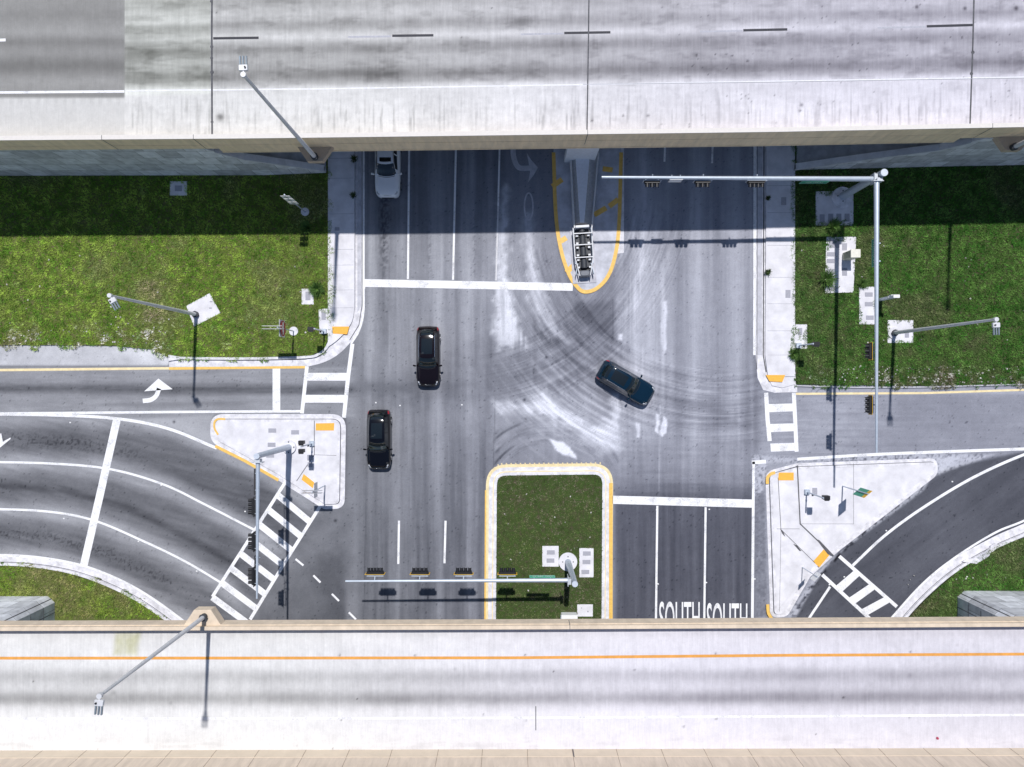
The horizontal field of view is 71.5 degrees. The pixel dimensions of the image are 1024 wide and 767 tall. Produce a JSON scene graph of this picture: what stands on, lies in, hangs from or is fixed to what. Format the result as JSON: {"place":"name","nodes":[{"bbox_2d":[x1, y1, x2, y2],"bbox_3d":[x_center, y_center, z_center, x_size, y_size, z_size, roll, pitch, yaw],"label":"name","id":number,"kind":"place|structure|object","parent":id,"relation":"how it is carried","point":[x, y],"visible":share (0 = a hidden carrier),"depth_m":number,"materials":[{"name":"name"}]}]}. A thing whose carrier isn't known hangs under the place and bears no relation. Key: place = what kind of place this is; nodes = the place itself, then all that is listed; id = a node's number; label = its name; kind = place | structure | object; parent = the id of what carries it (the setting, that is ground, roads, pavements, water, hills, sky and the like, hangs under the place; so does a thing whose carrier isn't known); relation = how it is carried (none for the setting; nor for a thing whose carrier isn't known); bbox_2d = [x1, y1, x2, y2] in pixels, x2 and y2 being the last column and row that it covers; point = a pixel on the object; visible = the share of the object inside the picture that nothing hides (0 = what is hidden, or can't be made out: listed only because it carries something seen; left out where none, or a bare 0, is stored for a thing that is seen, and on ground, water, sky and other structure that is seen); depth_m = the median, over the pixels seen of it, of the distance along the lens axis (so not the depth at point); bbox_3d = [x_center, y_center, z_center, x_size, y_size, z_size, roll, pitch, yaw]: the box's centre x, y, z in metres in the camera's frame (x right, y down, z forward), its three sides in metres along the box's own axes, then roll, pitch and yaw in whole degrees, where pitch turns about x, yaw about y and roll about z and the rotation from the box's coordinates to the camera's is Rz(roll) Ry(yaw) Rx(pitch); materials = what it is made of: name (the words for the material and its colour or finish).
{"place":"outdoors","nodes":[
{"label":"outdoors","id":0,"kind":"place"},
{"bbox_2d":[0,562,166,619],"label":"verge","id":1,"kind":"structure","parent":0,"point":[91,590],"depth_m":56.98,"materials":[{"name":"green plant"}]},
{"bbox_2d":[0,159,335,362],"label":"verge","id":2,"kind":"structure","parent":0,"point":[84,223],"depth_m":57.00,"materials":[{"name":"green plant"}]},
{"bbox_2d":[186,293,219,325],"bbox_3d":[-24.853,-5.917,57.031,2.375,0.138,1.814,-27,90,0],"label":"utility pad","id":3,"kind":"object","parent":2,"relation":"on","point":[205,307],"visible":1,"depth_m":56.98,"materials":[{"name":"concrete"}]},
{"bbox_2d":[107,293,198,316],"bbox_3d":[-25.156,-5.208,50.800,0.513,12.400,1.255,-27,90,0],"label":"street lamp","id":4,"kind":"object","parent":3,"relation":"on","point":[112,300],"visible":1,"depth_m":48.90,"materials":[{"name":"metal"}]},
{"bbox_2d":[328,151,354,345],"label":"sidewalk","id":5,"kind":"structure","parent":0,"point":[341,188],"depth_m":56.97,"materials":[{"name":"concrete"}]},
{"bbox_2d":[0,146,1023,619],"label":"road","id":6,"kind":"structure","parent":0,"point":[666,310],"depth_m":57.10,"materials":[{"name":"grey asphalt"}]},
{"bbox_2d":[0,563,168,619],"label":"kerb","id":7,"kind":"structure","parent":6,"relation":"on","point":[156,612],"depth_m":56.95,"materials":[{"name":"concrete"}]},
{"bbox_2d":[0,367,168,370],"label":"edge line","id":8,"kind":"object","parent":6,"relation":"on","point":[74,369],"visible":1,"depth_m":57.09,"materials":[{"name":"yellow paint"}]},
{"bbox_2d":[0,554,183,619],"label":"gutter","id":9,"kind":"object","parent":6,"relation":"on","point":[119,584],"visible":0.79,"depth_m":57.09,"materials":[{"name":"concrete"}]},
{"bbox_2d":[0,555,182,619],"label":"edge line","id":10,"kind":"object","parent":9,"relation":"on","point":[119,579],"visible":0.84,"depth_m":57.08,"materials":[{"name":"white paint"}]},
{"bbox_2d":[80,417,120,565],"bbox_3d":[-33.083,8.823,57.090,0.634,0.001,12.357,13,90,0],"label":"stop line","id":11,"kind":"object","parent":6,"relation":"on","point":[100,492],"visible":1,"depth_m":57.09,"materials":[{"name":"white paint"}]},
{"bbox_2d":[0,413,216,448],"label":"edge line","id":12,"kind":"object","parent":6,"relation":"on","point":[111,418],"visible":1,"depth_m":57.09,"materials":[{"name":"white paint"}]},
{"bbox_2d":[0,508,219,582],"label":"lane line","id":13,"kind":"object","parent":6,"relation":"on","point":[128,534],"visible":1,"depth_m":57.09,"materials":[{"name":"white paint"}]},
{"bbox_2d":[0,461,253,529],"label":"lane line","id":14,"kind":"object","parent":6,"relation":"on","point":[149,479],"visible":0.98,"depth_m":57.09,"materials":[{"name":"white paint"}]},
{"bbox_2d":[0,410,299,413],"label":"edge line","id":15,"kind":"object","parent":6,"relation":"on","point":[209,411],"visible":1,"depth_m":57.09,"materials":[{"name":"white paint"}]},
{"bbox_2d":[143,379,171,402],"bbox_3d":[-28.726,0.576,57.090,2.614,0.001,1.328,-32,90,0],"label":"turn arrow","id":16,"kind":"object","parent":6,"relation":"on","point":[158,385],"visible":1,"depth_m":57.09,"materials":[{"name":"white paint"}]},
{"bbox_2d":[211,596,247,619],"bbox_3d":[-22.660,18.216,57.091,3.584,0.001,0.525,36,90,0],"label":"crosswalk bar","id":17,"kind":"object","parent":6,"relation":"on","point":[226,607],"visible":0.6,"depth_m":57.09,"materials":[{"name":"white paint"}]},
{"bbox_2d":[169,366,304,369],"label":"edge line","id":18,"kind":"object","parent":6,"relation":"on","point":[249,367],"visible":1,"depth_m":57.09,"materials":[{"name":"yellow paint"}]},
{"bbox_2d":[221,581,256,610],"bbox_3d":[-21.926,17.047,57.091,3.574,0.001,0.525,37,90,0],"label":"crosswalk bar","id":19,"kind":"object","parent":6,"relation":"on","point":[238,595],"visible":1,"depth_m":57.09,"materials":[{"name":"white paint"}]},
{"bbox_2d":[211,481,286,596],"bbox_3d":[-21.124,12.507,57.087,0.266,0.001,10.962,32,90,0],"label":"crosswalk line","id":20,"kind":"object","parent":6,"relation":"on","point":[247,541],"visible":0.88,"depth_m":57.09,"materials":[{"name":"white paint"}]},
{"bbox_2d":[168,318,331,360],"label":"kerb","id":21,"kind":"structure","parent":6,"relation":"on","point":[170,358],"depth_m":56.95,"materials":[{"name":"concrete"}]},
{"bbox_2d":[259,523,291,551],"bbox_3d":[-18.993,12.372,57.091,3.535,0.001,0.523,39,90,0],"label":"crosswalk bar","id":22,"kind":"object","parent":6,"relation":"on","point":[275,537],"visible":0.8,"depth_m":57.09,"materials":[{"name":"white paint"}]},
{"bbox_2d":[273,369,279,410],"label":"stop line","id":23,"kind":"object","parent":6,"relation":"on","point":[276,389],"visible":1,"depth_m":57.09,"materials":[{"name":"white paint"}]},
{"bbox_2d":[210,414,345,508],"bbox_3d":[-18.795,6.277,57.115,10.888,0.050,7.643,0,90,0],"label":"gutter","id":24,"kind":"object","parent":6,"relation":"on","point":[297,416],"visible":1,"depth_m":57.09,"materials":[{"name":"concrete"}]},
{"bbox_2d":[217,422,337,501],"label":"traffic island","id":25,"kind":"structure","parent":24,"relation":"on","point":[251,439],"depth_m":56.97,"materials":[{"name":"concrete"}]},
{"bbox_2d":[282,440,295,453],"bbox_3d":[-17.844,5.082,56.890,1.100,0.220,1.100,0,90,0],"label":"mast foundation","id":26,"kind":"object","parent":25,"relation":"on","point":[292,444],"visible":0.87,"depth_m":56.78,"materials":[{"name":"concrete"}]},
{"bbox_2d":[251,441,293,598],"bbox_3d":[-17.844,9.800,53.295,1.131,7.350,10.567,0,90,0],"label":"signal mast","id":27,"kind":"object","parent":26,"relation":"on","point":[257,456],"visible":1,"depth_m":49.87,"materials":[{"name":"metal"}]},
{"bbox_2d":[215,419,340,503],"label":"kerb","id":28,"kind":"structure","parent":24,"relation":"on","point":[289,420],"depth_m":56.97,"materials":[{"name":"concrete"}]},
{"bbox_2d":[268,508,300,537],"bbox_3d":[-18.260,11.203,57.091,3.526,0.001,0.523,39,90,0],"label":"crosswalk bar","id":29,"kind":"object","parent":6,"relation":"on","point":[285,523],"visible":1,"depth_m":57.09,"materials":[{"name":"white paint"}]},
{"bbox_2d":[249,505,321,619],"bbox_3d":[-18.232,14.379,57.087,0.300,0.001,10.745,32,90,0],"label":"crosswalk line","id":30,"kind":"object","parent":6,"relation":"on","point":[284,562],"visible":0.88,"depth_m":57.09,"materials":[{"name":"white paint"}]},
{"bbox_2d":[277,493,310,522],"bbox_3d":[-17.527,10.034,57.091,3.517,0.001,0.522,40,90,0],"label":"crosswalk bar","id":31,"kind":"object","parent":6,"relation":"on","point":[292,507],"visible":1,"depth_m":57.09,"materials":[{"name":"white paint"}]},
{"bbox_2d":[305,395,343,402],"bbox_3d":[-15.017,1.228,57.091,3.483,0.001,0.628,0,90,0],"label":"crosswalk bar","id":32,"kind":"object","parent":6,"relation":"on","point":[324,398],"visible":1,"depth_m":57.09,"materials":[{"name":"white paint"}]},
{"bbox_2d":[307,373,346,380],"bbox_3d":[-14.875,-0.542,57.091,3.540,0.001,0.628,0,90,0],"label":"crosswalk bar","id":33,"kind":"object","parent":6,"relation":"on","point":[326,376],"visible":1,"depth_m":57.09,"materials":[{"name":"white paint"}]},
{"bbox_2d":[342,343,353,417],"bbox_3d":[-13.181,-0.231,57.087,0.359,0.001,5.982,7,90,0],"label":"crosswalk line","id":34,"kind":"object","parent":6,"relation":"on","point":[350,358],"visible":1,"depth_m":57.09,"materials":[{"name":"white paint"}]},
{"bbox_2d":[351,151,365,343],"bbox_3d":[-12.002,-11.549,57.086,0.998,0.001,16.863,3,90,0],"label":"edge line","id":35,"kind":"object","parent":6,"relation":"on","point":[363,288],"visible":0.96,"depth_m":57.09,"materials":[{"name":"white paint"}]},
{"bbox_2d":[357,151,360,311],"bbox_3d":[-12.262,-12.848,57.112,0.314,0.050,14.275,0,90,0],"label":"gutter","id":36,"kind":"object","parent":6,"relation":"on","point":[358,230],"visible":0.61,"depth_m":57.09,"materials":[{"name":"grey concrete"}]},
{"bbox_2d":[363,409,392,468],"bbox_3d":[-10.574,4.445,56.261,2.347,1.682,4.770,0,90,0],"label":"suv","id":37,"kind":"object","parent":6,"relation":"on","point":[379,448],"visible":1,"depth_m":55.94,"materials":[{"name":"black paint"}]},
{"bbox_2d":[371,151,401,198],"bbox_3d":[-9.871,-17.281,56.166,2.458,1.870,5.020,0,90,0],"label":"suv","id":38,"kind":"object","parent":6,"relation":"on","point":[388,174],"visible":0.67,"depth_m":55.93,"materials":[{"name":"white paint"}]},
{"bbox_2d":[407,151,409,278],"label":"lane line","id":39,"kind":"object","parent":6,"relation":"on","point":[408,214],"visible":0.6,"depth_m":57.09,"materials":[{"name":"white paint"}]},
{"bbox_2d":[413,326,441,386],"bbox_3d":[-6.665,-2.157,56.281,2.325,1.640,4.800,0,90,0],"label":"suv","id":40,"kind":"object","parent":6,"relation":"on","point":[428,365],"visible":1,"depth_m":56.00,"materials":[{"name":"black paint"}]},
{"bbox_2d":[452,150,456,279],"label":"lane line","id":41,"kind":"object","parent":6,"relation":"on","point":[454,214],"visible":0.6,"depth_m":57.09,"materials":[{"name":"white paint"}]},
{"bbox_2d":[365,279,572,290],"bbox_3d":[-3.512,-7.917,57.091,16.791,0.001,0.620,1,90,0],"label":"stop line","id":42,"kind":"object","parent":6,"relation":"on","point":[468,284],"visible":1,"depth_m":57.09,"materials":[{"name":"white paint"}]},
{"bbox_2d":[7,146,1023,619],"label":"pavement joints","id":43,"kind":"object","parent":6,"relation":"on","point":[765,370],"visible":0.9,"depth_m":57.08,"materials":[{"name":"grey concrete"}]},
{"bbox_2d":[511,149,537,181],"bbox_3d":[0.814,-17.818,57.090,1.463,0.001,3.210,-37,90,0],"label":"turn arrow","id":44,"kind":"object","parent":6,"relation":"on","point":[532,167],"visible":0.91,"depth_m":57.09,"materials":[{"name":"white paint"}]},
{"bbox_2d":[554,148,620,289],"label":"traffic island","id":45,"kind":"structure","parent":6,"relation":"on","point":[605,228],"depth_m":57.05,"materials":[{"name":"concrete"}]},
{"bbox_2d":[569,225,595,283],"bbox_3d":[5.688,-10.350,56.590,1.900,0.880,4.600,-4,90,0],"label":"crash cushion","id":46,"kind":"object","parent":45,"relation":"on","point":[582,253],"visible":1,"depth_m":56.66,"materials":[{"name":"grey metal"}]},
{"bbox_2d":[570,152,598,228],"bbox_3d":[5.753,-15.331,56.650,2.378,0.800,6.006,0,90,0],"label":"pier barrier","id":47,"kind":"object","parent":45,"relation":"on","point":[583,174],"visible":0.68,"depth_m":56.36,"materials":[{"name":"concrete"}]},
{"bbox_2d":[551,166,619,273],"bbox_3d":[6.225,-13.157,57.040,5.292,0.001,8.122,-9,90,0],"label":"kerb paint","id":48,"kind":"object","parent":45,"relation":"on","point":[611,204],"visible":0.97,"depth_m":57.04,"materials":[{"name":"yellow paint"}]},
{"bbox_2d":[552,152,622,293],"bbox_3d":[6.053,-12.889,57.044,5.724,0.001,11.347,0,90,0],"label":"kerb paint","id":49,"kind":"object","parent":45,"relation":"on","point":[597,287],"visible":0.98,"depth_m":57.04,"materials":[{"name":"yellow paint"}]},
{"bbox_2d":[618,148,623,253],"bbox_3d":[8.422,-15.474,57.119,1.142,0.050,10.164,0,90,0],"label":"gutter","id":50,"kind":"object","parent":6,"relation":"on","point":[621,247],"visible":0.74,"depth_m":57.09,"materials":[{"name":"concrete"}]},
{"bbox_2d":[596,360,654,404],"bbox_3d":[9.044,-0.047,56.261,4.740,1.680,2.325,30,90,0],"label":"suv","id":51,"kind":"object","parent":6,"relation":"on","point":[626,383],"visible":1,"depth_m":55.95,"materials":[{"name":"blue paint"}]},
{"bbox_2d":[659,602,699,617],"bbox_3d":[13.457,18.868,57.088,3.250,0.001,2.700,0,90,0],"label":"road word","id":52,"kind":"object","parent":6,"relation":"on","point":[686,604],"visible":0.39,"depth_m":57.09,"materials":[{"name":"white paint"}]},
{"bbox_2d":[613,496,751,507],"bbox_3d":[13.647,9.493,57.090,11.253,0.001,0.660,2,90,0],"label":"stop line","id":53,"kind":"object","parent":6,"relation":"on","point":[679,501],"visible":1,"depth_m":57.09,"materials":[{"name":"white paint"}]},
{"bbox_2d":[703,507,706,617],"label":"lane line","id":54,"kind":"object","parent":6,"relation":"on","point":[705,524],"visible":0.6,"depth_m":57.09,"materials":[{"name":"white paint"}]},
{"bbox_2d":[707,603,746,617],"bbox_3d":[17.283,18.982,57.088,3.250,0.001,2.700,0,90,0],"label":"road word","id":55,"kind":"object","parent":6,"relation":"on","point":[734,605],"visible":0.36,"depth_m":57.09,"materials":[{"name":"white paint"}]},
{"bbox_2d":[751,464,754,617],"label":"lane line","id":56,"kind":"object","parent":6,"relation":"on","point":[752,556],"visible":0.6,"depth_m":57.09,"materials":[{"name":"white paint"}]},
{"bbox_2d":[753,146,755,354],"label":"edge line","id":57,"kind":"object","parent":6,"relation":"on","point":[754,255],"visible":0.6,"depth_m":57.09,"materials":[{"name":"white paint"}]},
{"bbox_2d":[757,146,762,354],"bbox_3d":[19.914,-11.134,57.113,0.428,0.050,17.701,0,90,0],"label":"gutter","id":58,"kind":"object","parent":6,"relation":"on","point":[759,267],"visible":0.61,"depth_m":57.09,"materials":[{"name":"grey concrete"}]},
{"bbox_2d":[756,146,796,392],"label":"curb","id":59,"kind":"structure","parent":6,"relation":"on","point":[765,383],"depth_m":57.09,"materials":[{"name":"concrete"}]},
{"bbox_2d":[766,458,937,616],"bbox_3d":[24.829,9.609,57.115,18.117,0.050,9.398,-43,90,0],"label":"gutter","id":60,"kind":"object","parent":6,"relation":"on","point":[934,461],"visible":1,"depth_m":57.09,"materials":[{"name":"concrete"}]},
{"bbox_2d":[769,462,934,613],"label":"kerb","id":61,"kind":"structure","parent":60,"relation":"on","point":[846,539],"depth_m":56.97,"materials":[{"name":"concrete"}]},
{"bbox_2d":[772,465,932,611],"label":"traffic island","id":62,"kind":"structure","parent":60,"relation":"on","point":[841,515],"depth_m":56.97,"materials":[{"name":"concrete"}]},
{"bbox_2d":[838,555,897,607],"bbox_3d":[28.607,15.902,57.087,6.150,0.001,0.280,41,90,0],"label":"crosswalk line","id":63,"kind":"object","parent":6,"relation":"on","point":[868,581],"visible":1,"depth_m":57.09,"materials":[{"name":"white paint"}]},
{"bbox_2d":[796,389,1023,394],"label":"edge line","id":64,"kind":"object","parent":6,"relation":"on","point":[860,393],"visible":1,"depth_m":57.09,"materials":[{"name":"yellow paint"}]},
{"bbox_2d":[797,447,1023,460],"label":"edge line","id":65,"kind":"object","parent":6,"relation":"on","point":[910,452],"visible":1,"depth_m":57.09,"materials":[{"name":"white paint"}]},
{"bbox_2d":[852,453,1023,565],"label":"lane line","id":66,"kind":"object","parent":6,"relation":"on","point":[925,506],"visible":1,"depth_m":57.09,"materials":[{"name":"white paint"}]},
{"bbox_2d":[894,524,1023,616],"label":"gutter","id":67,"kind":"object","parent":6,"relation":"on","point":[949,567],"visible":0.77,"depth_m":57.09,"materials":[{"name":"concrete"}]},
{"bbox_2d":[891,520,1023,616],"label":"edge line","id":68,"kind":"object","parent":67,"relation":"on","point":[942,566],"visible":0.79,"depth_m":57.08,"materials":[{"name":"white paint"}]},
{"bbox_2d":[904,533,1023,616],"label":"kerb","id":69,"kind":"structure","parent":6,"relation":"on","point":[929,592],"depth_m":56.95,"materials":[{"name":"concrete"}]},
{"bbox_2d":[495,474,602,618],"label":"verge","id":70,"kind":"structure","parent":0,"point":[533,553],"depth_m":56.96,"materials":[{"name":"green plant"}]},
{"bbox_2d":[542,546,558,566],"bbox_3d":[3.083,13.847,57.016,1.313,0.168,1.656,0,90,0],"label":"utility pad","id":71,"kind":"object","parent":70,"relation":"on","point":[550,555],"visible":1,"depth_m":56.95,"materials":[{"name":"concrete"}]},
{"bbox_2d":[559,552,576,570],"bbox_3d":[4.482,14.275,56.930,1.480,0.140,1.480,0,90,0],"label":"mast foundation","id":72,"kind":"object","parent":70,"relation":"on","point":[564,557],"visible":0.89,"depth_m":56.86,"materials":[{"name":"concrete"}]},
{"bbox_2d":[345,556,577,586],"bbox_3d":[-3.435,14.275,53.825,16.967,6.550,1.131,0,90,0],"label":"signal mast","id":73,"kind":"object","parent":72,"relation":"on","point":[570,579],"visible":1,"depth_m":50.92,"materials":[{"name":"metal"}]},
{"bbox_2d":[579,548,593,576],"bbox_3d":[5.967,14.361,57.016,1.142,0.168,2.341,0,90,0],"label":"utility pad","id":74,"kind":"object","parent":70,"relation":"on","point":[586,562],"visible":1,"depth_m":56.95,"materials":[{"name":"concrete"}]},
{"bbox_2d":[765,146,794,375],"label":"sidewalk","id":75,"kind":"structure","parent":0,"point":[779,307],"depth_m":56.97,"materials":[{"name":"concrete"}]},
{"bbox_2d":[790,146,1023,391],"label":"verge","id":76,"kind":"structure","parent":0,"point":[884,281],"depth_m":57.00,"materials":[{"name":"green plant"}]},
{"bbox_2d":[816,187,852,224],"bbox_3d":[25.866,-14.215,56.995,3.026,0.210,3.077,0,90,0],"label":"utility pad","id":77,"kind":"object","parent":76,"relation":"on","point":[831,206],"visible":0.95,"depth_m":56.98,"materials":[{"name":"concrete"}]},
{"bbox_2d":[601,169,887,452],"bbox_3d":[21.445,-10.153,53.813,15.008,6.575,27.841,-45,90,0],"label":"signal mast","id":78,"kind":"object","parent":77,"relation":"on","point":[875,179],"visible":1,"depth_m":50.82,"materials":[{"name":"metal"}]},
{"bbox_2d":[825,237,855,292],"bbox_3d":[26.352,-9.507,57.031,2.512,0.138,4.511,0,90,0],"label":"utility pad","id":79,"kind":"object","parent":76,"relation":"on","point":[845,269],"visible":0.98,"depth_m":56.98,"materials":[{"name":"concrete"}]},
{"bbox_2d":[859,287,874,323],"bbox_3d":[28.550,-6.252,57.031,1.428,0.138,3.026,0,90,0],"label":"utility pad","id":80,"kind":"object","parent":76,"relation":"on","point":[866,301],"visible":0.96,"depth_m":56.98,"materials":[{"name":"concrete"}]},
{"bbox_2d":[888,320,912,342],"bbox_3d":[31.148,-4.168,56.995,2.056,0.210,1.827,0,90,0],"label":"utility pad","id":81,"kind":"object","parent":76,"relation":"on","point":[900,325],"visible":0.82,"depth_m":56.98,"materials":[{"name":"concrete"}]},
{"bbox_2d":[892,317,999,335],"bbox_3d":[30.606,-3.691,50.900,0.540,12.200,1.266,0,90,0],"label":"street lamp","id":82,"kind":"object","parent":81,"relation":"on","point":[995,326],"visible":1,"depth_m":49.20,"materials":[{"name":"metal"}]},
{"bbox_2d":[909,538,1023,616],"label":"verge","id":83,"kind":"structure","parent":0,"point":[1005,547],"depth_m":56.98,"materials":[{"name":"green plant"}]},
{"label":"ground","id":84,"kind":"structure","parent":0,"visible":0},
{"bbox_2d":[0,596,54,620],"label":"retaining wall","id":85,"kind":"structure","parent":84,"relation":"on","point":[27,608],"depth_m":55.07,"materials":[{"name":"concrete"}]},
{"bbox_2d":[0,606,1023,766],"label":"overpass ramp","id":86,"kind":"structure","parent":85,"relation":"on","point":[215,689],"depth_m":49.57,"materials":[{"name":"concrete"}]},
{"bbox_2d":[94,613,207,714],"bbox_3d":[-21.118,16.356,42.500,0.559,12.500,1.272,0,90,0],"label":"street lamp","id":87,"kind":"object","parent":86,"relation":"on","point":[99,701],"visible":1,"depth_m":40.55,"materials":[{"name":"metal"}]},
{"bbox_2d":[0,148,325,175],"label":"retaining wall","id":88,"kind":"structure","parent":84,"relation":"on","point":[134,162],"depth_m":54.14,"materials":[{"name":"concrete"}]},
{"bbox_2d":[794,138,1023,170],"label":"retaining wall","id":89,"kind":"structure","parent":84,"relation":"on","point":[973,152],"depth_m":55.01,"materials":[{"name":"concrete"}]},
{"bbox_2d":[957,591,1023,616],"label":"retaining wall","id":90,"kind":"structure","parent":84,"relation":"on","point":[989,603],"depth_m":54.85,"materials":[{"name":"concrete"}]},
{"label":"road","id":91,"kind":"structure","parent":0,"visible":0},
{"bbox_2d":[169,151,362,366],"bbox_3d":[-16.355,-8.195,57.117,11.225,0.050,24.224,36,90,0],"label":"gutter","id":92,"kind":"object","parent":91,"relation":"on","point":[339,345],"visible":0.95,"depth_m":57.09,"materials":[{"name":"concrete"}]},
{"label":"road","id":93,"kind":"structure","parent":0,"visible":0},
{"bbox_2d":[0,0,1023,162],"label":"overpass bridge","id":94,"kind":"structure","parent":93,"relation":"on","point":[581,79],"depth_m":49.27,"materials":[{"name":"concrete"}]},
{"bbox_2d":[239,56,317,159],"bbox_3d":[-13.878,-16.320,43.350,0.540,13.500,1.266,0,90,0],"label":"street lamp","id":95,"kind":"object","parent":94,"relation":"on","point":[243,68],"visible":1,"depth_m":41.01,"materials":[{"name":"metal"}]},
{"bbox_2d":[486,463,612,618],"bbox_3d":[2.963,15.199,57.115,10.324,0.050,17.567,0,90,0],"label":"gutter","id":96,"kind":"object","parent":93,"relation":"on","point":[531,465],"visible":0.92,"depth_m":57.09,"materials":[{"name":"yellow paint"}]},
{"bbox_2d":[492,470,605,618],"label":"kerb","id":97,"kind":"structure","parent":96,"relation":"on","point":[498,476],"depth_m":56.97,"materials":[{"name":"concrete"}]},
{"bbox_2d":[609,483,612,618],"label":"edge line","id":98,"kind":"object","parent":96,"relation":"on","point":[610,550],"visible":0.6,"depth_m":57.08,"materials":[{"name":"yellow paint"}]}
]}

